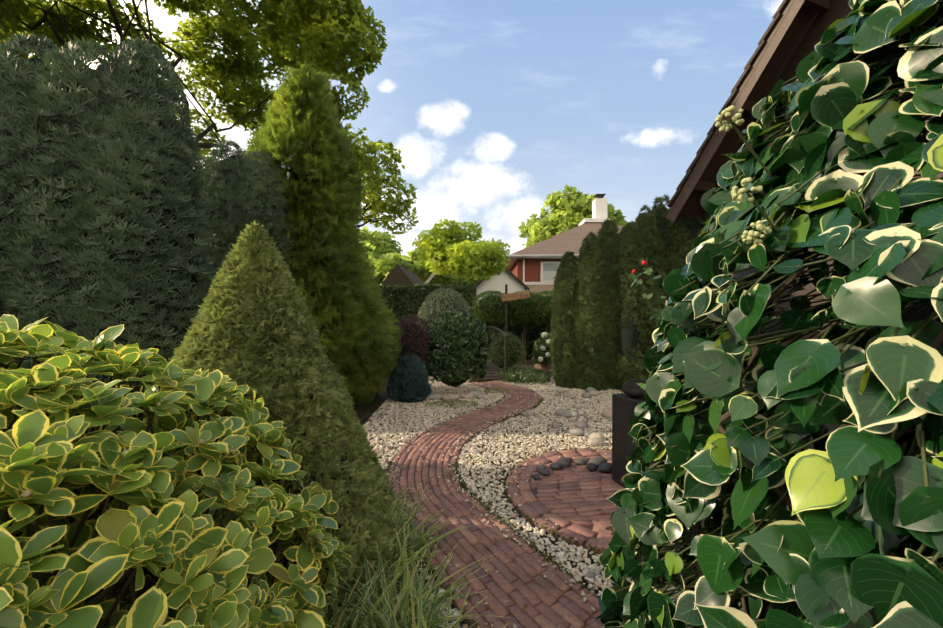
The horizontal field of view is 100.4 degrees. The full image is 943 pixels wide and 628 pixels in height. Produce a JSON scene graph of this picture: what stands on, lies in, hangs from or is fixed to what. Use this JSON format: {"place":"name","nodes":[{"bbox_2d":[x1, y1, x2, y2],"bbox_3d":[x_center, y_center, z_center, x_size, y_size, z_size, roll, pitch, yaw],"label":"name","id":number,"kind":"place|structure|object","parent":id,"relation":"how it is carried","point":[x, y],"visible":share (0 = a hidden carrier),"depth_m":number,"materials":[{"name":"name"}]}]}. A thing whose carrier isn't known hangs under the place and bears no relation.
{"place":"outdoors","nodes":[
{"label":"outdoors","id":0,"kind":"place"},
{"bbox_2d":[28,0,782,255],"label":"sky","id":1,"kind":"structure","parent":0,"point":[491,108],"materials":[{"name":"blue"}]},
{"bbox_2d":[420,273,434,289],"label":"thatch barge boards","id":2,"kind":"object","parent":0,"point":[432,275],"depth_m":19.96,"materials":[{"name":"beige wood"}]},
{"bbox_2d":[472,361,507,381],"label":"foot bridge deck","id":3,"kind":"structure","parent":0,"point":[492,368],"depth_m":9.07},
{"bbox_2d":[472,290,510,323],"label":"lollipop crown leaves","id":4,"kind":"object","parent":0,"point":[476,312],"depth_m":11.58,"materials":[{"name":"green plant"}]},
{"bbox_2d":[476,270,524,310],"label":"white shed walls","id":5,"kind":"structure","parent":0,"point":[496,282],"depth_m":19.93,"materials":[{"name":"white paint"}]},
{"bbox_2d":[476,268,528,289],"bbox_3d":[1.506,-1.855,21.579,2.900,1.426,3.700,0,0,1],"label":"roof edge","id":6,"kind":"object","parent":5,"relation":"attached to","point":[514,276],"depth_m":19.71,"materials":[{"name":"black wood"}]},
{"bbox_2d":[505,284,507,334],"bbox_3d":[0.995,0.342,11.239,0.070,2.380,0.070,0,0,1],"label":"sign post","id":7,"kind":"object","parent":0,"point":[506,309],"visible":0.58,"depth_m":11.21,"materials":[{"name":"brown wood"}]},
{"bbox_2d":[501,291,529,301],"bbox_3d":[1.253,-0.504,11.172,0.819,0.306,0.038,0,0,-5],"label":"sign board","id":8,"kind":"object","parent":7,"relation":"attached to","point":[515,296],"visible":1,"depth_m":11.15,"materials":[{"name":"brown wood"}]},
{"bbox_2d":[504,291,538,324],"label":"lollipop crown leaves","id":9,"kind":"object","parent":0,"point":[522,311],"depth_m":11.59,"materials":[{"name":"green plant"}]},
{"bbox_2d":[525,282,553,284],"bbox_3d":[8.782,-1.748,28.241,12.060,0.160,12.060,0,0,1],"label":"trim board","id":10,"kind":"object","parent":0,"point":[538,283],"depth_m":22.34,"materials":[{"name":"white wood"}]},
{"bbox_2d":[506,256,578,270],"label":"house eaves","id":11,"kind":"object","parent":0,"point":[512,262],"visible":0.07,"depth_m":22.15,"materials":[{"name":"brown wood"}]},
{"bbox_2d":[507,254,578,256],"bbox_3d":[8.777,-3.228,28.236,13.450,0.100,13.450,0,0,1],"label":"roof gutter","id":12,"kind":"object","parent":11,"relation":"attached to","point":[551,255],"visible":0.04,"depth_m":21.66,"materials":[{"name":"metal"}]},
{"bbox_2d":[532,290,554,323],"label":"lollipop crown leaves","id":13,"kind":"object","parent":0,"point":[538,294],"depth_m":11.49,"materials":[{"name":"green plant"}]},
{"bbox_2d":[543,271,555,279],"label":"house window blinds","id":14,"kind":"object","parent":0,"point":[548,275],"visible":0.15,"depth_m":22.26,"materials":[{"name":"white fabric"}]},
{"bbox_2d":[349,360,765,627],"bbox_3d":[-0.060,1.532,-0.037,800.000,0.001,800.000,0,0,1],"label":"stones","id":15,"kind":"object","parent":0,"point":[379,401],"depth_m":4.61,"materials":[{"name":"gravel"}]},
{"bbox_2d":[0,0,387,158],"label":"oak","id":16,"kind":"object","parent":15,"relation":"on","point":[317,31],"depth_m":13.33,"materials":[{"name":"green plant"}]},
{"bbox_2d":[241,60,402,410],"bbox_3d":[-2.658,-1.138,6.351,2.950,5.871,2.738,0,0,1],"label":"tall thuja","id":17,"kind":"object","parent":15,"relation":"on","point":[359,321],"depth_m":5.94,"materials":[{"name":"green plant"}]},
{"bbox_2d":[354,378,386,418],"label":"bed mulch","id":18,"kind":"object","parent":15,"relation":"on","point":[361,412],"visible":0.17,"depth_m":6.34,"materials":[{"name":"brown soil"}]},
{"bbox_2d":[0,32,70,367],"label":"conifer tree","id":19,"kind":"object","parent":18,"relation":"on","point":[9,96],"depth_m":3.15,"materials":[{"name":"green plant"}]},
{"bbox_2d":[1,35,112,383],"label":"conifer tree","id":20,"kind":"object","parent":18,"relation":"on","point":[60,60],"depth_m":3.11,"materials":[{"name":"green plant"}]},
{"bbox_2d":[59,35,214,434],"bbox_3d":[-2.906,-0.460,3.502,1.009,4.003,0.985,0,0,1],"label":"conifer tree","id":21,"kind":"object","parent":18,"relation":"on","point":[172,89],"depth_m":3.25,"materials":[{"name":"green plant"}]},
{"bbox_2d":[0,314,352,627],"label":"variegated shrub","id":22,"kind":"object","parent":18,"relation":"on","point":[52,460],"depth_m":1.05,"materials":[{"name":"green plant"}]},
{"bbox_2d":[21,397,322,508],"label":"variegated shrub buds","id":23,"kind":"object","parent":22,"relation":"on","point":[26,493],"visible":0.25,"depth_m":0.83,"materials":[{"name":"green"}]},
{"bbox_2d":[188,154,213,281],"bbox_3d":[-3.813,-0.361,5.525,1.045,3.785,1.002,0,0,1],"label":"yew foliage","id":24,"kind":"object","parent":18,"relation":"on","point":[202,166],"depth_m":5.40,"materials":[{"name":"green plant"}]},
{"bbox_2d":[198,139,248,302],"bbox_3d":[-3.431,-0.462,5.507,1.050,3.988,0.945,0,0,1],"label":"conifer tree","id":25,"kind":"object","parent":18,"relation":"on","point":[221,153],"depth_m":5.26,"materials":[{"name":"green plant"}]},
{"bbox_2d":[228,149,297,275],"bbox_3d":[-2.973,-0.412,5.546,1.037,3.901,0.925,0,0,1],"label":"conifer tree","id":26,"kind":"object","parent":18,"relation":"on","point":[256,169],"depth_m":5.37,"materials":[{"name":"green plant"}]},
{"bbox_2d":[143,220,407,626],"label":"conical conifer","id":27,"kind":"object","parent":18,"relation":"on","point":[255,255],"depth_m":2.10,"materials":[{"name":"green plant"}]},
{"bbox_2d":[363,243,379,261],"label":"distant tree leaves","id":28,"kind":"object","parent":15,"relation":"on","point":[369,250],"depth_m":32.14,"materials":[{"name":"green plant"}]},
{"bbox_2d":[326,123,418,234],"bbox_3d":[-5.509,-3.648,18.740,5.592,10.386,7.277,0,0,1],"label":"oak","id":29,"kind":"object","parent":15,"relation":"on","point":[368,165],"depth_m":18.75,"materials":[{"name":"green plant"}]},
{"bbox_2d":[358,226,405,257],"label":"distant tree leaves","id":30,"kind":"object","parent":15,"relation":"on","point":[377,239],"visible":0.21,"depth_m":42.68,"materials":[{"name":"green plant"}]},
{"bbox_2d":[382,264,424,289],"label":"roof","id":31,"kind":"structure","parent":15,"relation":"on","point":[400,275],"depth_m":20.07,"materials":[{"name":"brown tile"}]},
{"bbox_2d":[386,353,430,402],"bbox_3d":[-1.104,1.147,6.924,0.860,0.907,0.720,0,0,1],"label":"shrub","id":32,"kind":"object","parent":15,"relation":"on","point":[395,394],"depth_m":6.75,"materials":[{"name":"green plant"}]},
{"bbox_2d":[367,249,457,284],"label":"distant tree leaves","id":33,"kind":"object","parent":15,"relation":"on","point":[384,265],"visible":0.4,"depth_m":28.82,"materials":[{"name":"green plant"}]},
{"bbox_2d":[348,282,477,345],"bbox_3d":[-3.531,0.218,14.728,7.542,2.803,1.039,0,0,1],"label":"beech hedge","id":34,"kind":"object","parent":15,"relation":"on","point":[429,287],"depth_m":14.37,"materials":[{"name":"green plant"}]},
{"bbox_2d":[395,314,433,363],"bbox_3d":[-1.160,0.527,7.585,0.900,1.048,0.781,0,0,1],"label":"shrub","id":35,"kind":"object","parent":15,"relation":"on","point":[418,319],"depth_m":7.36,"materials":[{"name":"purple plant"}]},
{"bbox_2d":[417,287,473,329],"bbox_3d":[-0.666,0.284,9.816,1.517,1.919,1.380,0,0,1],"label":"round shrub","id":36,"kind":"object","parent":15,"relation":"on","point":[467,307],"depth_m":9.52,"materials":[{"name":"green plant"}]},
{"bbox_2d":[426,400,477,407],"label":"ground cover leaves","id":37,"kind":"object","parent":15,"relation":"on","point":[453,403],"visible":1,"depth_m":6.47,"materials":[{"name":"green plant"}]},
{"bbox_2d":[424,309,494,386],"bbox_3d":[-0.312,0.667,7.613,1.562,1.556,1.108,0,0,1],"label":"cherry laurel","id":38,"kind":"object","parent":15,"relation":"on","point":[468,351],"depth_m":7.32,"materials":[{"name":"green plant"}]},
{"bbox_2d":[412,218,510,285],"bbox_3d":[-0.391,-1.224,16.447,4.020,5.528,3.883,0,0,1],"label":"tree","id":39,"kind":"object","parent":15,"relation":"on","point":[451,251],"depth_m":15.68,"materials":[{"name":"green plant"}]},
{"bbox_2d":[453,270,481,285],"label":"distant tree leaves","id":40,"kind":"object","parent":15,"relation":"on","point":[471,282],"visible":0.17,"depth_m":32.49,"materials":[{"name":"green plant"}]},
{"bbox_2d":[387,384,563,627],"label":"brick path","id":41,"kind":"structure","parent":15,"relation":"on","point":[466,620],"depth_m":3.62,"materials":[{"name":"brown brick"}]},
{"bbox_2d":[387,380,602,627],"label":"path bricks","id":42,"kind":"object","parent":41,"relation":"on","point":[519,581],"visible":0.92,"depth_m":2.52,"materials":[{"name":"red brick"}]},
{"bbox_2d":[386,380,681,627],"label":"spilled gravel","id":43,"kind":"structure","parent":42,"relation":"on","point":[545,576],"depth_m":3.38,"materials":[{"name":"beige gravel"}]},
{"bbox_2d":[477,326,508,372],"bbox_3d":[0.469,0.894,9.908,0.070,1.177,1.989,0,0,-21],"label":"foot bridge rail","id":44,"kind":"object","parent":15,"relation":"on","point":[506,336],"visible":0.5,"depth_m":9.04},
{"bbox_2d":[487,331,524,368],"bbox_3d":[0.889,0.938,10.274,1.059,0.980,0.903,0,0,1],"label":"clipped box ball","id":45,"kind":"object","parent":15,"relation":"on","point":[515,337],"depth_m":10.04,"materials":[{"name":"green plant"}]},
{"bbox_2d":[471,306,552,359],"bbox_3d":[2.435,0.604,13.247,4.983,1.949,0.676,0,0,1],"label":"hedge","id":46,"kind":"object","parent":15,"relation":"on","point":[513,330],"depth_m":13.12,"materials":[{"name":"green plant"}]},
{"bbox_2d":[422,387,611,579],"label":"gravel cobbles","id":47,"kind":"object","parent":15,"relation":"on","point":[595,439],"visible":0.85,"depth_m":5.79,"materials":[{"name":"grey stone"}]},
{"bbox_2d":[492,322,548,363],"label":"lollipop stems","id":48,"kind":"object","parent":15,"relation":"on","point":[547,327],"visible":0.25,"depth_m":11.96,"materials":[{"name":"brown plant"}]},
{"bbox_2d":[384,395,685,627],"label":"edge moss tufts","id":49,"kind":"object","parent":15,"relation":"on","point":[545,554],"visible":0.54,"depth_m":2.77,"materials":[{"name":"green plant"}]},
{"bbox_2d":[525,285,554,295],"bbox_3d":[8.782,-0.068,28.241,12.000,3.200,12.000,0,0,1],"label":"brick house storey","id":50,"kind":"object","parent":15,"relation":"on","point":[536,289],"depth_m":22.37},
{"bbox_2d":[510,259,561,281],"bbox_3d":[8.782,-2.518,28.241,12.000,1.380,12.000,0,0,1],"label":"house siding","id":51,"kind":"object","parent":50,"relation":"on","point":[532,270],"depth_m":22.38,"materials":[{"name":"red wood"}]},
{"bbox_2d":[523,259,524,283],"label":"trim","id":52,"kind":"structure","parent":51,"relation":"attached to","point":[524,271],"depth_m":22.29,"materials":[{"name":"white wood"}]},
{"bbox_2d":[540,262,560,281],"bbox_3d":[6.125,-2.398,22.279,4.400,1.140,0.080,0,0,1],"label":"window frame","id":53,"kind":"object","parent":51,"relation":"in","point":[541,272],"visible":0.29,"depth_m":22.29,"materials":[{"name":"white wood"}]},
{"bbox_2d":[543,263,557,270],"bbox_3d":[5.974,-2.398,22.238,3.800,0.940,0.020,0,0,1],"label":"house window glass","id":54,"kind":"object","parent":53,"relation":"in","point":[550,266],"visible":0.21,"depth_m":22.27,"materials":[{"name":"grey glass"}]},
{"bbox_2d":[531,333,551,366],"bbox_3d":[2.259,0.963,10.704,1.282,0.985,0.966,0,0,1],"label":"hydrangea bush","id":55,"kind":"object","parent":15,"relation":"on","point":[539,342],"depth_m":10.56,"materials":[{"name":"plant"}]},
{"bbox_2d":[538,332,551,361],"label":"white flowers","id":56,"kind":"object","parent":55,"relation":"attached to","point":[543,348],"visible":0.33,"depth_m":10.35,"materials":[{"name":"white plant"}]},
{"bbox_2d":[535,359,552,372],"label":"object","id":57,"kind":"structure","parent":15,"relation":"on","point":[544,367],"depth_m":10.62,"materials":[{"name":"brown"}]},
{"bbox_2d":[362,376,737,516],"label":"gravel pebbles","id":58,"kind":"object","parent":15,"relation":"on","point":[490,398],"visible":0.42,"depth_m":5.19,"materials":[{"name":"beige gravel"}]},
{"bbox_2d":[381,383,612,623],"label":"leaf litter","id":59,"kind":"object","parent":58,"relation":"on","point":[512,559],"visible":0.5,"depth_m":3.75,"materials":[{"name":"brown plant"}]},
{"bbox_2d":[484,386,509,393],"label":"ground cover leaves","id":60,"kind":"object","parent":58,"relation":"on","point":[497,388],"visible":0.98,"depth_m":7.65,"materials":[{"name":"green plant"}]},
{"bbox_2d":[495,367,551,384],"bbox_3d":[1.119,1.405,9.043,1.580,0.332,1.447,0,0,1],"label":"ground cover patch","id":61,"kind":"object","parent":58,"relation":"on","point":[516,370],"depth_m":8.79,"materials":[{"name":"green plant"}]},
{"bbox_2d":[548,250,580,388],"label":"conifer","id":62,"kind":"object","parent":58,"relation":"on","point":[560,303],"depth_m":8.04,"materials":[{"name":"green plant"}]},
{"bbox_2d":[594,217,621,389],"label":"conifer","id":63,"kind":"object","parent":58,"relation":"on","point":[609,242],"depth_m":7.83,"materials":[{"name":"green plant"}]},
{"bbox_2d":[505,451,601,553],"bbox_3d":[1.299,1.524,3.378,2.020,0.001,2.020,0,0,1],"label":"circle bed","id":64,"kind":"object","parent":15,"relation":"on","point":[534,491],"visible":0.15,"depth_m":2.84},
{"bbox_2d":[361,514,758,627],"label":"gravel pebbles","id":65,"kind":"object","parent":15,"relation":"on","point":[561,556],"visible":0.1,"depth_m":2.42,"materials":[{"name":"beige gravel"}]},
{"bbox_2d":[292,465,509,627],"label":"sedge tufts","id":66,"kind":"object","parent":65,"relation":"on","point":[379,613],"visible":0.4,"depth_m":1.85,"materials":[{"name":"green plant"}]},
{"bbox_2d":[518,184,626,248],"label":"distant tree leaves","id":67,"kind":"object","parent":15,"relation":"on","point":[572,209],"visible":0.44,"depth_m":32.97,"materials":[{"name":"green plant"}]},
{"bbox_2d":[571,232,612,390],"bbox_3d":[2.428,-0.081,8.007,0.895,3.244,0.801,0,0,1],"label":"conifer","id":68,"kind":"object","parent":15,"relation":"on","point":[584,275],"depth_m":7.78,"materials":[{"name":"green plant"}]},
{"bbox_2d":[506,448,684,561],"bbox_3d":[1.301,1.516,3.379,1.997,0.052,1.998,0,0,1],"label":"ring","id":69,"kind":"object","parent":15,"relation":"on","point":[538,510],"visible":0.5,"depth_m":3.07,"materials":[{"name":"red brick"}]},
{"bbox_2d":[530,455,681,540],"bbox_3d":[1.299,1.516,3.378,1.570,0.051,1.563,0,0,1],"label":"circle","id":70,"kind":"object","parent":69,"relation":"on","point":[586,503],"visible":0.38,"depth_m":3.29,"materials":[{"name":"brick"}]},
{"bbox_2d":[532,457,611,479],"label":"border stones","id":71,"kind":"object","parent":70,"relation":"on","point":[601,464],"visible":1,"depth_m":3.78,"materials":[{"name":"grey stone"}]},
{"bbox_2d":[612,393,655,487],"bbox_3d":[1.481,1.122,3.444,0.340,0.800,0.340,0,0,-17],"label":"pedestal","id":72,"kind":"object","parent":70,"relation":"on","point":[624,405],"visible":0.25,"depth_m":3.43,"materials":[{"name":"black stone"}]},
{"bbox_2d":[622,379,644,397],"bbox_3d":[1.439,0.659,3.432,0.240,0.130,0.240,-15,12,-15],"label":"stone ball","id":73,"kind":"object","parent":72,"relation":"on","point":[631,388],"visible":0.73,"depth_m":3.38,"materials":[{"name":"stone"}]},
{"bbox_2d":[611,215,630,226],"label":"distant tree leaves","id":74,"kind":"object","parent":15,"relation":"on","point":[624,222],"depth_m":36.44,"materials":[{"name":"green plant"}]},
{"bbox_2d":[620,219,634,239],"bbox_3d":[3.408,-0.241,8.427,0.972,3.639,0.682,0,0,21],"label":"column conifer foliage","id":75,"kind":"object","parent":15,"relation":"on","point":[629,223],"depth_m":8.52,"materials":[{"name":"green plant"}]},
{"bbox_2d":[610,223,653,390],"bbox_3d":[3.204,-0.136,7.843,0.966,3.416,0.780,0,0,1],"label":"conifer","id":76,"kind":"object","parent":15,"relation":"on","point":[625,261],"depth_m":7.62,"materials":[{"name":"green plant"}]},
{"bbox_2d":[634,265,664,323],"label":"red bloom stems","id":77,"kind":"object","parent":15,"relation":"on","point":[648,299],"visible":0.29,"depth_m":2.52,"materials":[{"name":"green plant"}]},
{"bbox_2d":[632,260,646,281],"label":"rose flowers","id":78,"kind":"object","parent":77,"relation":"attached to","point":[643,263],"visible":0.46,"depth_m":2.50,"materials":[{"name":"red plant"}]},
{"bbox_2d":[629,257,665,319],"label":"rose leaves","id":79,"kind":"object","parent":77,"relation":"attached to","point":[638,281],"visible":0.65,"depth_m":2.52,"materials":[{"name":"green plant"}]},
{"bbox_2d":[633,205,667,378],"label":"conifer","id":80,"kind":"object","parent":15,"relation":"on","point":[655,238],"depth_m":7.78,"materials":[{"name":"green plant"}]},
{"bbox_2d":[651,193,677,305],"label":"conifer","id":81,"kind":"object","parent":15,"relation":"on","point":[671,260],"depth_m":8.01,"materials":[{"name":"green plant"}]},
{"bbox_2d":[672,212,706,381],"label":"conifer","id":82,"kind":"object","parent":15,"relation":"on","point":[680,240],"depth_m":7.81,"materials":[{"name":"green plant"}]},
{"bbox_2d":[703,213,711,227],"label":"conifer","id":83,"kind":"object","parent":15,"relation":"on","point":[709,215],"depth_m":7.70,"materials":[{"name":"green plant"}]},
{"bbox_2d":[595,0,942,627],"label":"ivy leaves","id":84,"kind":"object","parent":15,"relation":"on","point":[817,569],"visible":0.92,"depth_m":0.78,"materials":[{"name":"green plant"}]},
{"bbox_2d":[510,223,623,254],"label":"house roof","id":85,"kind":"structure","parent":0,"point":[571,240],"depth_m":23.72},
{"bbox_2d":[579,218,609,225],"bbox_3d":[8.782,-6.539,28.241,1.740,0.260,1.740,0,0,1],"label":"roof crown","id":86,"kind":"object","parent":85,"relation":"on","point":[592,220],"visible":0.5,"depth_m":27.38},
{"bbox_2d":[592,198,606,217],"bbox_3d":[9.267,-7.389,28.409,0.850,1.700,0.850,0,0,1],"label":"house chimney","id":87,"kind":"object","parent":86,"relation":"on","point":[599,207],"visible":0.64,"depth_m":27.99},
{"bbox_2d":[594,194,605,197],"bbox_3d":[9.267,-8.416,28.409,0.700,0.355,0.700,0,0,1],"label":"chimney cap","id":88,"kind":"object","parent":87,"relation":"on","point":[599,195],"visible":0.79,"depth_m":28.23,"materials":[{"name":"black metal"}]},
{"bbox_2d":[728,119,794,282],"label":"ivy umbel stalks","id":89,"kind":"object","parent":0,"point":[764,168],"visible":0.42,"depth_m":0.84,"materials":[{"name":"green plant"}]},
{"bbox_2d":[715,105,860,243],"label":"flower buds","id":90,"kind":"object","parent":89,"relation":"attached to","point":[747,236],"visible":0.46,"depth_m":0.81,"materials":[{"name":"yellow plant"}]},
{"bbox_2d":[611,6,942,627],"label":"ivy petioles","id":91,"kind":"object","parent":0,"point":[893,435],"visible":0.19,"depth_m":0.90,"materials":[{"name":"green plant"}]},
{"bbox_2d":[677,6,920,220],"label":"soffit","id":92,"kind":"structure","parent":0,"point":[790,43],"depth_m":6.39,"materials":[{"name":"brown wood"}]},
{"bbox_2d":[667,0,789,206],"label":"roof shingles","id":93,"kind":"object","parent":92,"relation":"on","point":[756,53],"visible":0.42,"depth_m":6.32,"materials":[{"name":"brown wood"}]},
{"bbox_2d":[666,0,805,222],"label":"fascia board","id":94,"kind":"object","parent":92,"relation":"attached to","point":[793,8],"visible":1,"depth_m":6.24,"materials":[{"name":"brown wood"}]},
{"bbox_2d":[657,260,942,627],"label":"ivy vines","id":95,"kind":"object","parent":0,"point":[937,343],"visible":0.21,"depth_m":0.91,"materials":[{"name":"brown plant"}]},
{"bbox_2d":[717,0,942,400],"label":"house wall","id":96,"kind":"structure","parent":0,"point":[822,23],"depth_m":5.87,"materials":[{"name":"brown wood"}]},
{"bbox_2d":[694,0,829,192],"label":"house purlins","id":97,"kind":"object","parent":96,"relation":"attached to","point":[821,6],"visible":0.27,"depth_m":6.34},
{"bbox_2d":[757,22,942,622],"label":"ivy vines","id":98,"kind":"object","parent":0,"point":[764,604],"visible":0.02,"depth_m":0.94,"materials":[{"name":"plant"}]},
{"bbox_2d":[764,298,942,618],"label":"wall","id":99,"kind":"structure","parent":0,"point":[908,437],"depth_m":1.01,"materials":[{"name":"brown wood"}]}
]}

